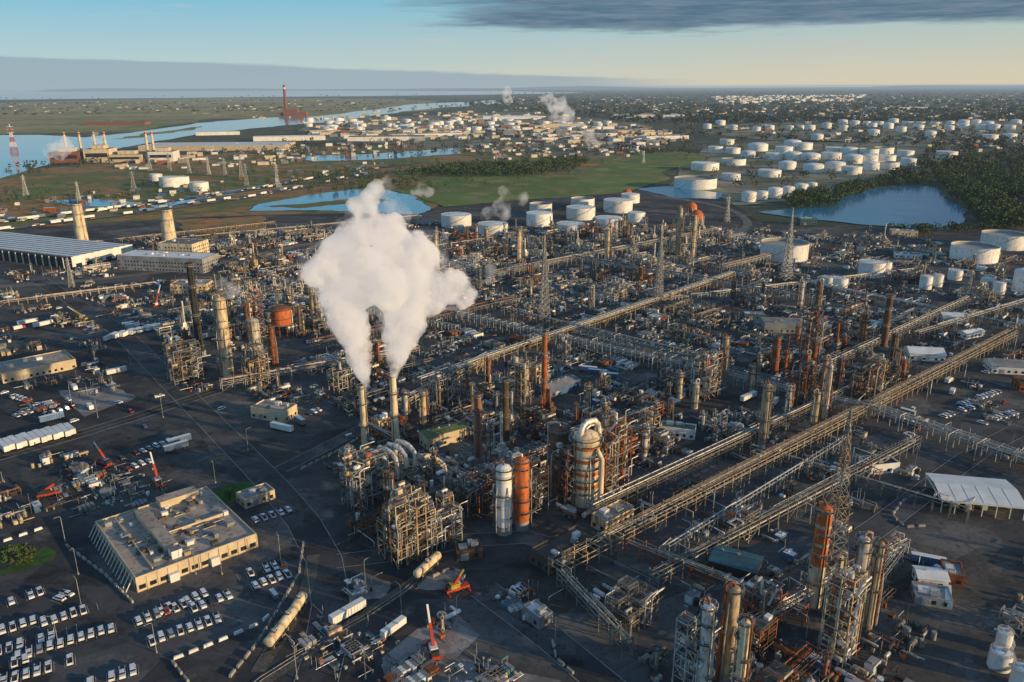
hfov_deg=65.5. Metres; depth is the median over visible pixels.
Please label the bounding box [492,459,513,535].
white vessel
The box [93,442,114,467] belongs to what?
mobile crane
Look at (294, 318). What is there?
process unit
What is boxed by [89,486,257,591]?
office building
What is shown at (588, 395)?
distillation column
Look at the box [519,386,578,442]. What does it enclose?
process unit
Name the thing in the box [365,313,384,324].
piping equipment
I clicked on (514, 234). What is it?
process unit
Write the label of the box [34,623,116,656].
parking bay markings
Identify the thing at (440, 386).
steel process structure
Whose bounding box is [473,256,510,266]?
process unit
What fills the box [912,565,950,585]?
shed building
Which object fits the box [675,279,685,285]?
piping equipment
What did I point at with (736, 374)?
pipe rack
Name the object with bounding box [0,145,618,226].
brownfield land
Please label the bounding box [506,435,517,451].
piping equipment
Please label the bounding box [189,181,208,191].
storage tank
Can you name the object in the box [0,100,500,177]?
river water
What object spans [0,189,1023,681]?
plant yard ground
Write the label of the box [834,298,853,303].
piping equipment
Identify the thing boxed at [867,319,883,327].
piping equipment
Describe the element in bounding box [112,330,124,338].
box trailer
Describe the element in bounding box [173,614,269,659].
concrete barriers
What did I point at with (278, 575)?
parked car
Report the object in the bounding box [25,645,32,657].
parked car
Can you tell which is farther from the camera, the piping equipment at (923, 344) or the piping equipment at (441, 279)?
the piping equipment at (441, 279)
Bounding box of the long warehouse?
[0,231,132,268]
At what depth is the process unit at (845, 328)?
584.07 m
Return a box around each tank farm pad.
[669,140,966,204]
[702,119,1023,142]
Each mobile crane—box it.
[37,478,63,499]
[67,306,88,319]
[73,463,96,480]
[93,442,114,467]
[149,452,166,488]
[152,285,161,307]
[421,604,444,660]
[443,569,470,596]
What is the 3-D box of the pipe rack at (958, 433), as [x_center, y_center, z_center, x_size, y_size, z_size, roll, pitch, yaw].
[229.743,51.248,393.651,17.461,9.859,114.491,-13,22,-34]
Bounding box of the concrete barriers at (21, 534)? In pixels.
[3,527,42,541]
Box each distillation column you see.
[180,327,192,364]
[211,294,234,376]
[245,316,264,369]
[266,323,278,365]
[307,285,317,313]
[401,388,410,418]
[418,389,428,424]
[433,232,438,257]
[483,227,488,248]
[483,355,492,391]
[516,228,522,260]
[521,363,531,418]
[583,381,592,417]
[588,285,594,310]
[604,226,611,259]
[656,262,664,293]
[674,369,685,398]
[675,205,683,255]
[690,213,697,257]
[690,378,701,408]
[692,595,718,681]
[715,580,744,681]
[718,333,730,385]
[746,362,757,391]
[755,379,775,448]
[782,382,795,418]
[797,279,806,306]
[801,349,811,389]
[809,336,820,380]
[809,388,822,434]
[813,278,823,310]
[817,354,831,408]
[820,363,836,418]
[826,550,848,607]
[833,355,847,392]
[844,530,874,646]
[857,310,869,345]
[861,537,889,629]
[872,353,883,380]
[887,329,901,365]
[898,356,909,385]
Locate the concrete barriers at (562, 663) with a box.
[551,639,573,674]
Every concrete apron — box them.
[59,385,135,416]
[346,573,390,601]
[382,615,560,681]
[416,570,461,589]
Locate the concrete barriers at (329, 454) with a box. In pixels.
[301,437,358,469]
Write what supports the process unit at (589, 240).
on the plant yard ground at (986, 549)
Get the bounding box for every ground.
[0,88,1023,228]
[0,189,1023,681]
[297,112,664,155]
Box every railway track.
[250,554,319,672]
[255,568,435,681]
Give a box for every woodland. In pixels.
[2,93,517,114]
[4,127,692,172]
[404,155,589,176]
[464,90,1023,123]
[665,118,1023,145]
[782,170,934,207]
[886,219,1023,234]
[928,152,1023,227]
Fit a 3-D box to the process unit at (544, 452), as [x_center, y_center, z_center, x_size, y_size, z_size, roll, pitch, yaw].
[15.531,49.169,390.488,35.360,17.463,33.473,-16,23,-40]
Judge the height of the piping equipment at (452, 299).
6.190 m
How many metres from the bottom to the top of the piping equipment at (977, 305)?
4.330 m
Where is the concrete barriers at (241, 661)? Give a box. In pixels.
[229,541,303,677]
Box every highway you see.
[0,167,586,230]
[5,162,418,220]
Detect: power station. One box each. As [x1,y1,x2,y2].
[48,131,179,162]
[278,85,307,115]
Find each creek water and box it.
[150,185,272,207]
[285,148,460,160]
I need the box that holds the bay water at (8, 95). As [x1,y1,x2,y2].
[0,91,572,99]
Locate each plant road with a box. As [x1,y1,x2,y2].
[0,228,458,287]
[0,363,307,459]
[32,279,350,681]
[274,424,360,471]
[336,531,657,589]
[372,338,501,390]
[471,583,625,681]
[716,305,1023,398]
[837,419,1023,548]
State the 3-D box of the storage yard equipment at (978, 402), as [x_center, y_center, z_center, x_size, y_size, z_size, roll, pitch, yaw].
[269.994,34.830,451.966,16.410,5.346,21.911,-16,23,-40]
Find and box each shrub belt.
[0,154,568,209]
[283,160,431,192]
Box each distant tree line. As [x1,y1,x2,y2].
[682,133,905,187]
[878,138,1023,179]
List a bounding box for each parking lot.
[0,423,214,539]
[0,554,305,681]
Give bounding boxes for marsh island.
[118,126,201,138]
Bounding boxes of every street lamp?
[294,642,300,679]
[360,648,366,679]
[456,592,460,626]
[555,617,558,646]
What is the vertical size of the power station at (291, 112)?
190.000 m
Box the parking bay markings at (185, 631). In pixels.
[145,614,223,647]
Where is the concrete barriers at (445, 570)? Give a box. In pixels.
[432,568,465,580]
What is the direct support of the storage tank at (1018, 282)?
on the plant yard ground at (986, 549)
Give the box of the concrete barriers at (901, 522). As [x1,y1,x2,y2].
[892,488,926,527]
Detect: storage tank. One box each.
[149,173,161,180]
[158,176,181,187]
[181,176,189,184]
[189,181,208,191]
[304,123,312,126]
[305,118,313,121]
[324,120,334,123]
[354,126,362,129]
[382,116,390,119]
[403,119,410,122]
[404,125,413,128]
[441,212,470,227]
[463,127,471,130]
[472,126,481,130]
[478,220,507,235]
[485,121,494,124]
[503,118,513,122]
[526,211,552,226]
[529,202,551,211]
[539,120,548,123]
[556,220,585,235]
[566,205,594,220]
[571,196,594,205]
[595,215,621,228]
[603,121,611,124]
[603,198,632,212]
[621,192,639,203]
[628,211,645,221]
[674,175,716,189]
[691,161,718,170]
[703,123,711,128]
[708,146,722,152]
[715,120,725,124]
[720,138,734,144]
[721,157,745,165]
[721,172,740,180]
[725,147,740,153]
[729,124,737,129]
[740,150,755,157]
[741,191,756,201]
[748,142,767,150]
[752,126,760,130]
[756,190,768,199]
[758,169,781,176]
[760,237,809,262]
[765,125,774,129]
[765,152,784,159]
[768,187,782,197]
[775,146,792,152]
[778,160,796,169]
[782,186,794,195]
[783,139,801,145]
[784,151,801,159]
[786,125,793,129]
[792,142,812,149]
[794,183,808,190]
[800,152,820,160]
[803,163,823,172]
[805,124,815,130]
[807,182,817,189]
[811,133,823,139]
[821,122,831,127]
[821,151,841,159]
[822,275,833,286]
[824,161,845,170]
[825,146,841,151]
[832,275,848,291]
[837,119,847,123]
[839,125,848,130]
[840,146,858,153]
[841,165,862,174]
[843,154,862,163]
[849,120,859,124]
[857,258,887,277]
[859,148,878,154]
[862,154,878,162]
[862,161,880,170]
[868,122,877,126]
[868,129,879,135]
[874,146,894,153]
[878,154,896,160]
[878,161,899,169]
[882,260,892,273]
[883,122,893,128]
[888,118,898,122]
[896,126,906,131]
[897,150,914,156]
[900,157,916,165]
[901,121,913,124]
[912,124,924,129]
[915,121,924,124]
[918,274,933,289]
[924,130,936,136]
[930,121,939,125]
[932,273,944,286]
[936,150,957,157]
[944,125,954,130]
[945,121,954,124]
[947,267,963,280]
[949,240,1000,263]
[958,119,969,123]
[958,123,969,128]
[971,119,981,123]
[975,124,987,129]
[980,229,1023,250]
[980,276,995,288]
[982,121,993,124]
[982,134,998,139]
[987,124,1000,129]
[987,642,1016,673]
[992,280,1006,294]
[994,625,1015,649]
[1003,125,1015,129]
[1003,133,1017,139]
[1008,659,1023,681]
[1010,119,1021,123]
[1011,268,1023,293]
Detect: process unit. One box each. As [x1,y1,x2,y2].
[0,286,19,299]
[82,256,117,272]
[138,286,186,304]
[151,298,208,318]
[154,301,207,341]
[170,308,212,324]
[183,274,226,306]
[187,296,241,331]
[194,232,225,242]
[202,304,249,343]
[209,234,235,249]
[211,241,248,252]
[217,278,261,299]
[218,273,266,289]
[224,243,263,272]
[226,292,274,309]
[235,277,281,295]
[236,293,282,313]
[240,250,273,262]
[240,312,280,331]
[243,230,276,238]
[246,236,280,249]
[249,273,286,284]
[255,286,297,317]
[258,245,294,267]
[259,283,299,298]
[261,262,307,272]
[270,270,313,290]
[273,295,304,305]
[281,292,336,337]
[282,280,327,312]
[283,225,313,238]
[287,347,356,370]
[293,313,310,323]
[294,283,338,300]
[297,229,332,241]
[299,220,330,230]
[312,244,356,256]
[323,446,392,482]
[328,385,389,416]
[334,222,362,231]
[336,469,428,548]
[339,338,402,389]
[341,327,401,358]
[345,410,424,448]
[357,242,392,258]
[373,446,438,498]
[380,460,476,519]
[384,355,439,377]
[413,443,477,481]
[414,215,440,224]
[417,399,488,424]
[426,254,468,266]
[428,261,468,276]
[436,464,494,517]
[439,241,474,257]
[440,266,482,292]
[449,224,480,243]
[451,256,480,270]
[454,250,486,262]
[455,363,517,415]
[462,282,500,298]
[462,382,536,443]
[464,257,505,276]
[470,275,505,286]
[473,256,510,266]
[478,240,516,257]
[479,411,546,482]
[484,292,535,305]
[493,258,526,270]
[500,219,533,238]
[500,232,526,244]
[501,235,534,254]
[505,299,551,314]
[508,263,550,286]
[509,433,570,470]
[512,279,555,298]
[515,238,550,258]
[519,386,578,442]
[523,236,546,247]
[524,352,590,379]
[526,236,543,242]
[528,291,579,307]
[538,217,569,239]
[538,236,569,253]
[542,233,571,246]
[545,397,609,439]
[550,336,611,365]
[553,272,598,287]
[555,236,585,248]
[557,227,583,242]
[567,230,604,253]
[575,235,597,244]
[576,279,615,294]
[576,411,640,435]
[577,258,617,281]
[578,223,601,239]
[578,284,624,305]
[580,371,657,402]
[591,218,619,233]
[591,219,620,242]
[594,223,622,248]
[596,250,632,266]
[598,276,636,286]
[603,278,647,299]
[607,418,653,477]
[610,408,679,457]
[612,389,688,426]
[613,219,629,237]
[616,237,646,261]
[617,224,644,247]
[619,262,654,283]
[620,243,656,271]
[621,211,648,230]
[628,225,656,241]
[633,228,647,234]
[642,315,695,338]
[643,251,685,277]
[645,224,675,240]
[646,351,715,397]
[650,232,690,254]
[653,219,686,228]
[656,292,706,314]
[662,220,685,236]
[663,251,690,263]
[665,236,696,250]
[669,304,722,329]
[670,257,700,271]
[673,328,731,347]
[680,247,715,269]
[682,215,711,233]
[682,227,715,247]
[690,410,776,446]
[694,307,742,323]
[695,241,725,254]
[698,251,733,263]
[705,234,734,244]
[710,243,739,251]
[712,248,748,261]
[715,611,840,681]
[721,228,747,239]
[722,263,767,278]
[724,277,779,309]
[733,326,793,347]
[742,233,771,244]
[742,334,819,377]
[755,241,760,250]
[781,323,850,356]
[782,306,839,319]
[796,230,831,240]
[823,300,879,322]
[826,236,860,245]
[830,319,878,339]
[844,346,911,388]
[853,223,892,249]
[860,279,906,296]
[870,312,923,333]
[891,262,926,282]
[891,307,932,325]
[915,244,948,258]
[935,254,977,268]
[957,271,1006,305]
[998,593,1023,637]
[999,252,1023,263]
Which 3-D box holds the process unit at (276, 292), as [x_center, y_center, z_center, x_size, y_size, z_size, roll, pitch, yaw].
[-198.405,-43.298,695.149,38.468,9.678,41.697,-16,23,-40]
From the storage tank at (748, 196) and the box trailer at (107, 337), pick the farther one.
the storage tank at (748, 196)
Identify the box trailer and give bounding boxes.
[0,438,9,452]
[1,437,15,450]
[7,435,22,449]
[14,434,27,446]
[19,432,34,446]
[26,431,40,444]
[32,429,46,443]
[38,411,63,423]
[38,428,52,441]
[44,426,58,440]
[51,425,64,438]
[56,423,70,437]
[63,422,75,435]
[103,331,117,341]
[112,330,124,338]
[120,328,133,337]
[129,326,141,335]
[136,324,149,333]
[145,323,156,331]
[162,439,188,453]
[166,433,191,443]
[269,588,278,599]
[270,421,293,432]
[328,597,365,625]
[380,615,406,639]
[578,365,597,371]
[588,368,606,374]
[602,371,618,378]
[910,551,946,564]
[945,584,951,607]
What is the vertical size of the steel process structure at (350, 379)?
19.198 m
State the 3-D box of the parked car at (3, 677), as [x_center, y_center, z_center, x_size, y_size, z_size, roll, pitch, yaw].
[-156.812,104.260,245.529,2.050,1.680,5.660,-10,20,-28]
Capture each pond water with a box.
[50,199,136,206]
[249,189,430,214]
[638,186,723,198]
[761,185,966,227]
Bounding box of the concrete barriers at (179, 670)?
[171,659,189,681]
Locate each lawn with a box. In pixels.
[0,546,56,573]
[212,482,253,504]
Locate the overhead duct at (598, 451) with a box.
[569,417,604,517]
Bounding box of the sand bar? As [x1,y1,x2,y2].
[270,197,388,207]
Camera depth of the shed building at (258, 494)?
350.70 m
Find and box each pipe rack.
[0,281,155,305]
[93,221,275,242]
[183,215,418,238]
[219,343,419,390]
[310,295,518,352]
[324,299,458,330]
[364,236,499,259]
[386,351,491,415]
[413,271,735,388]
[421,301,871,420]
[456,399,663,482]
[489,227,718,278]
[501,306,733,368]
[548,325,1018,589]
[553,251,825,306]
[556,567,633,659]
[572,328,805,394]
[586,373,892,518]
[623,534,808,628]
[638,265,914,305]
[648,431,921,589]
[664,433,845,558]
[715,243,813,272]
[739,534,920,637]
[749,443,975,521]
[805,280,1023,329]
[816,295,971,379]
[817,531,910,659]
[865,401,1023,466]
[910,298,1023,339]
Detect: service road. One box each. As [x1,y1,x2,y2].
[417,130,692,194]
[651,195,751,234]
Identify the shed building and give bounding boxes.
[170,279,213,293]
[236,482,274,508]
[250,399,297,422]
[328,296,346,306]
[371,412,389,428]
[418,421,469,449]
[454,538,482,560]
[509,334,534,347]
[522,599,552,629]
[530,524,596,573]
[533,374,580,398]
[591,499,633,533]
[660,420,696,439]
[708,545,764,583]
[742,311,765,319]
[760,317,831,333]
[796,217,817,224]
[858,453,899,474]
[889,228,917,235]
[893,251,921,258]
[903,345,946,361]
[910,581,953,609]
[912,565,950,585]
[937,311,968,323]
[939,558,964,586]
[957,327,984,338]
[983,357,1023,374]
[1011,376,1023,391]
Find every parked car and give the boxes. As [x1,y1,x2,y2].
[0,623,5,634]
[0,673,7,681]
[6,641,12,653]
[7,596,14,605]
[9,620,16,631]
[10,656,18,668]
[10,670,19,681]
[14,649,21,659]
[16,637,23,648]
[19,617,26,627]
[21,398,32,402]
[21,653,29,663]
[22,667,29,678]
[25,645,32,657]
[26,589,34,599]
[29,615,36,624]
[33,662,41,675]
[35,586,43,595]
[36,643,43,653]
[37,633,44,643]
[40,615,47,626]
[44,660,51,672]
[46,639,53,650]
[47,627,54,639]
[50,614,57,623]
[52,594,66,601]
[57,637,63,648]
[59,589,74,597]
[60,611,67,620]
[65,474,73,479]
[66,653,73,665]
[67,634,73,644]
[69,606,76,617]
[77,631,84,641]
[79,604,86,614]
[86,676,93,681]
[87,628,94,637]
[97,625,104,634]
[107,623,114,632]
[108,669,115,681]
[119,665,125,679]
[123,465,131,471]
[129,663,136,675]
[130,462,138,468]
[131,450,139,454]
[134,615,142,625]
[138,460,145,465]
[143,611,151,621]
[147,634,155,645]
[152,442,159,447]
[152,608,161,618]
[155,604,163,614]
[157,630,165,641]
[162,605,170,614]
[164,601,174,611]
[166,628,174,637]
[171,602,179,612]
[176,624,183,635]
[178,598,188,608]
[182,595,191,602]
[185,622,193,631]
[188,601,197,611]
[191,591,200,601]
[194,617,203,629]
[198,600,206,608]
[199,588,208,597]
[203,615,212,625]
[207,596,215,605]
[213,612,221,623]
[215,593,223,601]
[222,589,232,599]
[246,567,254,576]
[251,516,258,522]
[251,580,259,588]
[259,513,267,520]
[259,577,267,585]
[262,563,270,572]
[266,574,275,583]
[268,511,275,517]
[270,560,278,569]
[275,571,283,580]
[276,508,284,515]
[278,558,285,566]
[282,569,291,578]
[284,506,291,512]
[938,413,947,417]
[976,420,987,424]
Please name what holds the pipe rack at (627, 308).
on the plant yard ground at (986, 549)
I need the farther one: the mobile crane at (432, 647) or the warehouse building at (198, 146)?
the warehouse building at (198, 146)
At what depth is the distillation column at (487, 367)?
472.60 m
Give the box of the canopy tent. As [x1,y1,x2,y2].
[924,473,1023,519]
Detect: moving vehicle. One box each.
[0,226,10,229]
[50,219,60,223]
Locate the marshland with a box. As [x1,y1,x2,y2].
[0,97,439,133]
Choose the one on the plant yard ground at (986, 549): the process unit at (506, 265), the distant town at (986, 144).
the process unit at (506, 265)
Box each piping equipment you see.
[0,326,10,332]
[0,484,21,501]
[0,503,34,528]
[3,269,21,274]
[11,273,28,278]
[14,303,31,313]
[15,272,28,281]
[15,375,37,389]
[20,493,62,517]
[22,263,36,274]
[26,344,47,349]
[27,304,51,309]
[28,338,50,346]
[30,450,59,467]
[38,369,62,383]
[41,266,53,274]
[46,313,63,319]
[52,311,67,323]
[54,315,77,327]
[59,450,88,459]
[66,371,88,384]
[74,314,94,326]
[76,382,101,396]
[78,338,97,347]
[78,350,104,367]
[80,280,95,287]
[83,323,98,330]
[85,343,107,351]
[86,366,107,373]
[89,372,112,385]
[98,378,119,391]
[99,273,113,276]
[103,308,121,315]
[115,303,128,308]
[122,297,141,303]
[130,300,146,306]
[138,242,150,248]
[140,289,151,299]
[166,329,181,341]
[181,382,212,391]
[187,364,207,370]
[225,270,241,276]
[226,245,236,256]
[231,344,246,350]
[232,333,244,341]
[247,383,271,391]
[253,382,274,400]
[258,232,269,238]
[267,394,290,400]
[273,372,293,393]
[276,388,304,399]
[289,392,312,404]
[297,261,309,271]
[300,249,310,259]
[303,330,325,344]
[308,246,321,257]
[309,354,328,370]
[309,388,331,403]
[310,257,324,261]
[324,319,345,333]
[327,363,346,376]
[336,329,349,337]
[339,309,358,316]
[340,572,381,596]
[344,409,370,417]
[358,297,376,306]
[359,314,377,321]
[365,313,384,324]
[366,379,381,392]
[371,375,389,389]
[380,325,398,332]
[396,375,410,383]
[397,335,413,345]
[405,288,421,301]
[407,368,428,380]
[416,401,440,412]
[420,345,435,355]
[423,273,434,279]
[424,329,442,339]
[425,602,460,643]
[426,365,441,372]
[427,276,444,281]
[427,348,451,357]
[431,418,453,427]
[432,271,442,275]
[432,337,452,349]
[442,345,464,353]
[445,294,456,302]
[447,292,463,296]
[448,336,464,346]
[453,353,469,366]
[454,294,469,298]
[463,442,496,453]
[466,298,482,302]
[472,241,484,250]
[475,322,492,332]
[483,291,500,298]
[492,370,504,380]
[497,376,513,386]
[501,314,514,326]
[502,250,511,257]
[504,352,522,367]
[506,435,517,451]
[510,279,521,289]
[510,320,524,330]
[511,420,530,441]
[519,350,533,364]
[544,325,564,330]
[545,289,560,297]
[545,308,558,315]
[554,305,565,310]
[555,501,581,522]
[556,408,575,419]
[560,288,574,294]
[565,297,579,303]
[565,372,593,382]
[566,394,593,417]
[569,285,587,291]
[571,583,614,609]
[573,294,587,306]
[579,387,607,396]
[582,398,599,407]
[593,307,611,312]
[595,402,623,413]
[600,391,621,405]
[605,324,617,338]
[617,313,636,324]
[619,300,629,306]
[619,324,641,330]
[626,297,637,303]
[631,319,649,326]
[632,314,647,320]
[634,491,665,518]
[636,461,672,472]
[637,640,668,681]
[642,289,652,298]
[647,387,664,396]
[649,327,662,338]
[659,382,680,404]
[666,301,683,315]
[666,335,684,349]
[670,447,696,456]
[671,480,698,500]
[672,338,693,353]
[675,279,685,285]
[675,329,695,345]
[678,609,719,640]
[680,580,713,613]
[682,519,711,542]
[685,275,697,289]
[696,299,714,308]
[698,510,731,529]
[699,313,713,321]
[700,320,718,328]
[702,339,719,353]
[704,428,722,446]
[706,408,730,420]
[714,295,730,302]
[719,349,740,357]
[721,406,748,415]
[724,318,747,330]
[728,450,756,466]
[731,483,762,511]
[742,410,759,424]
[749,302,768,310]
[750,228,761,234]
[756,347,771,355]
[759,225,769,231]
[759,263,773,271]
[760,267,775,277]
[760,276,775,281]
[760,559,789,586]
[761,524,787,543]
[764,260,778,266]
[768,423,789,444]
[770,628,804,662]
[778,539,809,565]
[779,478,812,502]
[781,309,794,316]
[791,460,820,481]
[793,271,809,278]
[800,640,842,681]
[801,450,829,468]
[803,256,817,264]
[804,286,815,292]
[807,269,817,273]
[811,237,819,247]
[813,469,845,486]
[815,263,833,270]
[817,442,842,461]
[817,457,845,475]
[825,289,837,301]
[831,513,854,533]
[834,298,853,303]
[834,658,873,681]
[838,314,850,321]
[839,242,855,251]
[841,264,856,268]
[842,655,898,681]
[843,232,856,236]
[844,368,854,378]
[844,488,877,513]
[847,282,860,294]
[849,278,864,284]
[849,282,856,287]
[850,425,877,440]
[854,291,874,304]
[856,435,892,454]
[861,630,924,660]
[865,330,876,343]
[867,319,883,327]
[873,309,884,315]
[876,585,895,618]
[887,674,913,681]
[892,605,938,650]
[895,464,928,479]
[896,296,915,304]
[897,278,907,283]
[898,282,909,291]
[902,408,927,430]
[904,232,917,238]
[910,283,930,293]
[911,255,927,263]
[917,297,930,302]
[917,342,945,347]
[918,305,934,314]
[922,268,939,273]
[925,256,940,264]
[926,239,936,246]
[928,251,942,261]
[929,247,948,250]
[930,325,960,341]
[931,288,946,295]
[936,259,953,266]
[938,321,958,336]
[946,337,964,350]
[949,284,963,294]
[960,374,986,390]
[963,312,976,328]
[970,301,989,308]
[985,330,1006,337]
[986,293,1004,306]
[991,261,1005,267]
[991,304,1010,319]
[996,310,1014,316]
[997,351,1023,358]
[1001,314,1022,328]
[1004,433,1023,462]
[1005,348,1022,357]
[1011,290,1023,297]
[1011,317,1023,323]
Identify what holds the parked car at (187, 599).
on the parking lot at (99, 657)
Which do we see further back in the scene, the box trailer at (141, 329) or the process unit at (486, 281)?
the process unit at (486, 281)
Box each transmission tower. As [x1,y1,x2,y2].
[6,124,18,151]
[21,175,28,195]
[65,257,74,287]
[74,181,80,202]
[129,171,136,188]
[146,153,152,170]
[166,153,171,170]
[187,155,190,173]
[205,156,210,174]
[222,158,226,175]
[237,155,243,177]
[242,163,248,185]
[273,163,278,183]
[641,151,644,162]
[723,195,729,221]
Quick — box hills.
[40,85,1023,90]
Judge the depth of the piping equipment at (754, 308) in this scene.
649.45 m
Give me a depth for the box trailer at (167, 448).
400.39 m
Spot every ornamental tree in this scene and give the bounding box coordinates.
[0,542,30,565]
[15,545,37,562]
[224,488,234,497]
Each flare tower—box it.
[537,234,550,317]
[651,223,663,307]
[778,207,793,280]
[824,407,852,589]
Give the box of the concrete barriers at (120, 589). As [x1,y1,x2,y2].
[65,544,133,602]
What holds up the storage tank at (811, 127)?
on the tank farm pad at (747, 133)
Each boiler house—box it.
[117,250,219,273]
[157,238,209,252]
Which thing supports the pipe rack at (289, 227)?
on the plant yard ground at (986, 549)
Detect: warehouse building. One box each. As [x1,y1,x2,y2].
[0,350,76,383]
[84,121,149,124]
[138,142,295,150]
[196,131,239,135]
[253,135,325,140]
[347,135,424,140]
[389,132,461,136]
[481,115,540,118]
[539,123,584,127]
[610,114,684,117]
[639,134,688,139]
[867,107,927,108]
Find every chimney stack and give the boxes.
[70,203,88,239]
[159,209,176,240]
[184,262,206,356]
[356,383,369,452]
[387,372,399,450]
[472,391,483,462]
[501,377,510,444]
[540,331,548,407]
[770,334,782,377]
[878,294,895,350]
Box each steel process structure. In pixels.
[162,338,211,385]
[213,323,241,373]
[240,341,270,386]
[242,291,271,340]
[326,361,371,394]
[338,441,402,512]
[376,480,443,568]
[416,488,467,553]
[428,363,464,405]
[452,464,494,521]
[506,455,555,517]
[507,356,538,418]
[529,353,551,388]
[549,442,574,504]
[581,406,638,497]
[604,575,664,636]
[671,608,721,681]
[689,349,727,400]
[722,501,765,539]
[739,573,782,620]
[789,357,819,404]
[797,306,829,363]
[818,563,871,666]
[848,351,891,402]
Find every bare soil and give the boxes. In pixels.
[51,183,140,197]
[175,216,267,234]
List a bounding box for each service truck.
[12,324,25,330]
[17,318,37,324]
[32,319,52,327]
[69,418,78,422]
[70,383,77,390]
[85,402,93,410]
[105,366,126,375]
[203,332,212,337]
[294,415,305,426]
[740,390,756,402]
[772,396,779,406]
[870,322,877,329]
[899,407,915,416]
[944,376,953,383]
[949,387,955,394]
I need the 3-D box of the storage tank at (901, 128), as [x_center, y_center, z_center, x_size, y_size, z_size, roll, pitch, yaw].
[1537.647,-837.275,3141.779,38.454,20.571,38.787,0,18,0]
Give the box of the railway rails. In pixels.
[254,571,430,681]
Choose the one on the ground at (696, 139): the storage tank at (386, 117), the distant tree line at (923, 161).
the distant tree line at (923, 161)
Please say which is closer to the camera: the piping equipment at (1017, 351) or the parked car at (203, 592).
the parked car at (203, 592)
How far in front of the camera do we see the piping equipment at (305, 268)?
791.04 m
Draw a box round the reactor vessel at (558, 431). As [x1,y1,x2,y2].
[547,421,572,489]
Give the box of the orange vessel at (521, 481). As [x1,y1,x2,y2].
[511,452,531,530]
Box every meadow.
[13,184,66,199]
[393,151,703,206]
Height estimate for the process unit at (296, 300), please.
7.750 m
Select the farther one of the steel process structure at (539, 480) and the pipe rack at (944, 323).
the pipe rack at (944, 323)
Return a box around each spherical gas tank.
[623,188,631,192]
[685,202,696,214]
[690,210,702,225]
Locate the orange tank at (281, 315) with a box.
[268,304,293,336]
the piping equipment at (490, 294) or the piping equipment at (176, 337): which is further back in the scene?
the piping equipment at (490, 294)
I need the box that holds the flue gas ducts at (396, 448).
[342,439,447,503]
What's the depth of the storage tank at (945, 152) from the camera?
1985.70 m
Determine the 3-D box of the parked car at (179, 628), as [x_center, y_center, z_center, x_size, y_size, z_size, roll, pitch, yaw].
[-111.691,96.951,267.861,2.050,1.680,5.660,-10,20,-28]
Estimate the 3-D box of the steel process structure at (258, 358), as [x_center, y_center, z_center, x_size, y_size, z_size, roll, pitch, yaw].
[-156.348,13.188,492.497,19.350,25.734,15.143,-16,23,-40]
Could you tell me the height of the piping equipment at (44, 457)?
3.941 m
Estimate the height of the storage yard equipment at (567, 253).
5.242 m
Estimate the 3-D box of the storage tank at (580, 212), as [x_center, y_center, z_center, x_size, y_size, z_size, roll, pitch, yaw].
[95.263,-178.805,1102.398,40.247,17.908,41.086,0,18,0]
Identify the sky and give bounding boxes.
[0,0,1023,90]
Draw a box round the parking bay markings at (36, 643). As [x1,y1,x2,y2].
[4,625,76,655]
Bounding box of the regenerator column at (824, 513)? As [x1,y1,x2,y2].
[804,498,836,608]
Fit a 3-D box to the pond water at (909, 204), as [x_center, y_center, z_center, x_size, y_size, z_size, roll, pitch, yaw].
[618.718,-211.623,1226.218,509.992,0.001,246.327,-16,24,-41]
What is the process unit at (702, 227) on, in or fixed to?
on the plant yard ground at (986, 549)
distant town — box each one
[8,98,401,121]
[511,93,1023,120]
[688,120,1023,152]
[714,94,865,103]
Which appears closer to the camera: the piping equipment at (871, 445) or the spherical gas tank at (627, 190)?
the piping equipment at (871, 445)
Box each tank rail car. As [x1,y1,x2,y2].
[263,624,284,649]
[278,606,297,631]
[291,591,306,613]
[412,551,441,580]
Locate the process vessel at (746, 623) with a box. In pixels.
[731,613,754,681]
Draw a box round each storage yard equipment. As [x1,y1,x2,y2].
[0,329,15,341]
[0,339,17,355]
[14,399,56,414]
[41,460,95,477]
[50,268,87,278]
[54,474,94,504]
[57,483,118,517]
[82,463,130,488]
[85,291,128,305]
[92,482,145,505]
[99,307,155,321]
[109,480,166,508]
[116,474,169,495]
[120,312,172,328]
[209,275,244,284]
[238,265,275,277]
[266,239,298,245]
[268,251,302,258]
[271,229,296,233]
[279,604,342,656]
[284,269,321,279]
[296,247,323,253]
[304,633,373,679]
[308,228,339,233]
[326,231,350,238]
[333,622,399,663]
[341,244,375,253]
[359,648,431,681]
[391,652,462,681]
[393,221,418,227]
[407,242,442,248]
[428,327,483,342]
[432,643,487,681]
[446,271,477,279]
[467,334,507,354]
[469,641,523,681]
[492,580,563,619]
[524,258,558,267]
[536,273,568,281]
[538,280,568,292]
[550,267,587,275]
[552,252,588,257]
[555,313,607,327]
[576,356,638,375]
[619,329,672,348]
[628,278,662,293]
[634,306,683,320]
[646,251,676,257]
[709,335,765,355]
[710,226,734,233]
[719,314,762,333]
[740,277,773,287]
[758,235,787,237]
[768,304,806,317]
[778,261,813,272]
[811,251,845,262]
[828,250,858,258]
[841,258,858,266]
[848,255,888,259]
[850,245,875,254]
[877,242,919,251]
[889,549,933,573]
[890,257,916,267]
[964,263,1007,280]
[968,398,997,411]
[969,260,1008,273]
[982,406,1021,426]
[1001,274,1012,282]
[1005,302,1023,310]
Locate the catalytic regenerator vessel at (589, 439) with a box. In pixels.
[571,424,601,507]
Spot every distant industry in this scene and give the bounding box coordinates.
[0,154,407,218]
[110,138,421,168]
[304,109,669,145]
[464,130,686,159]

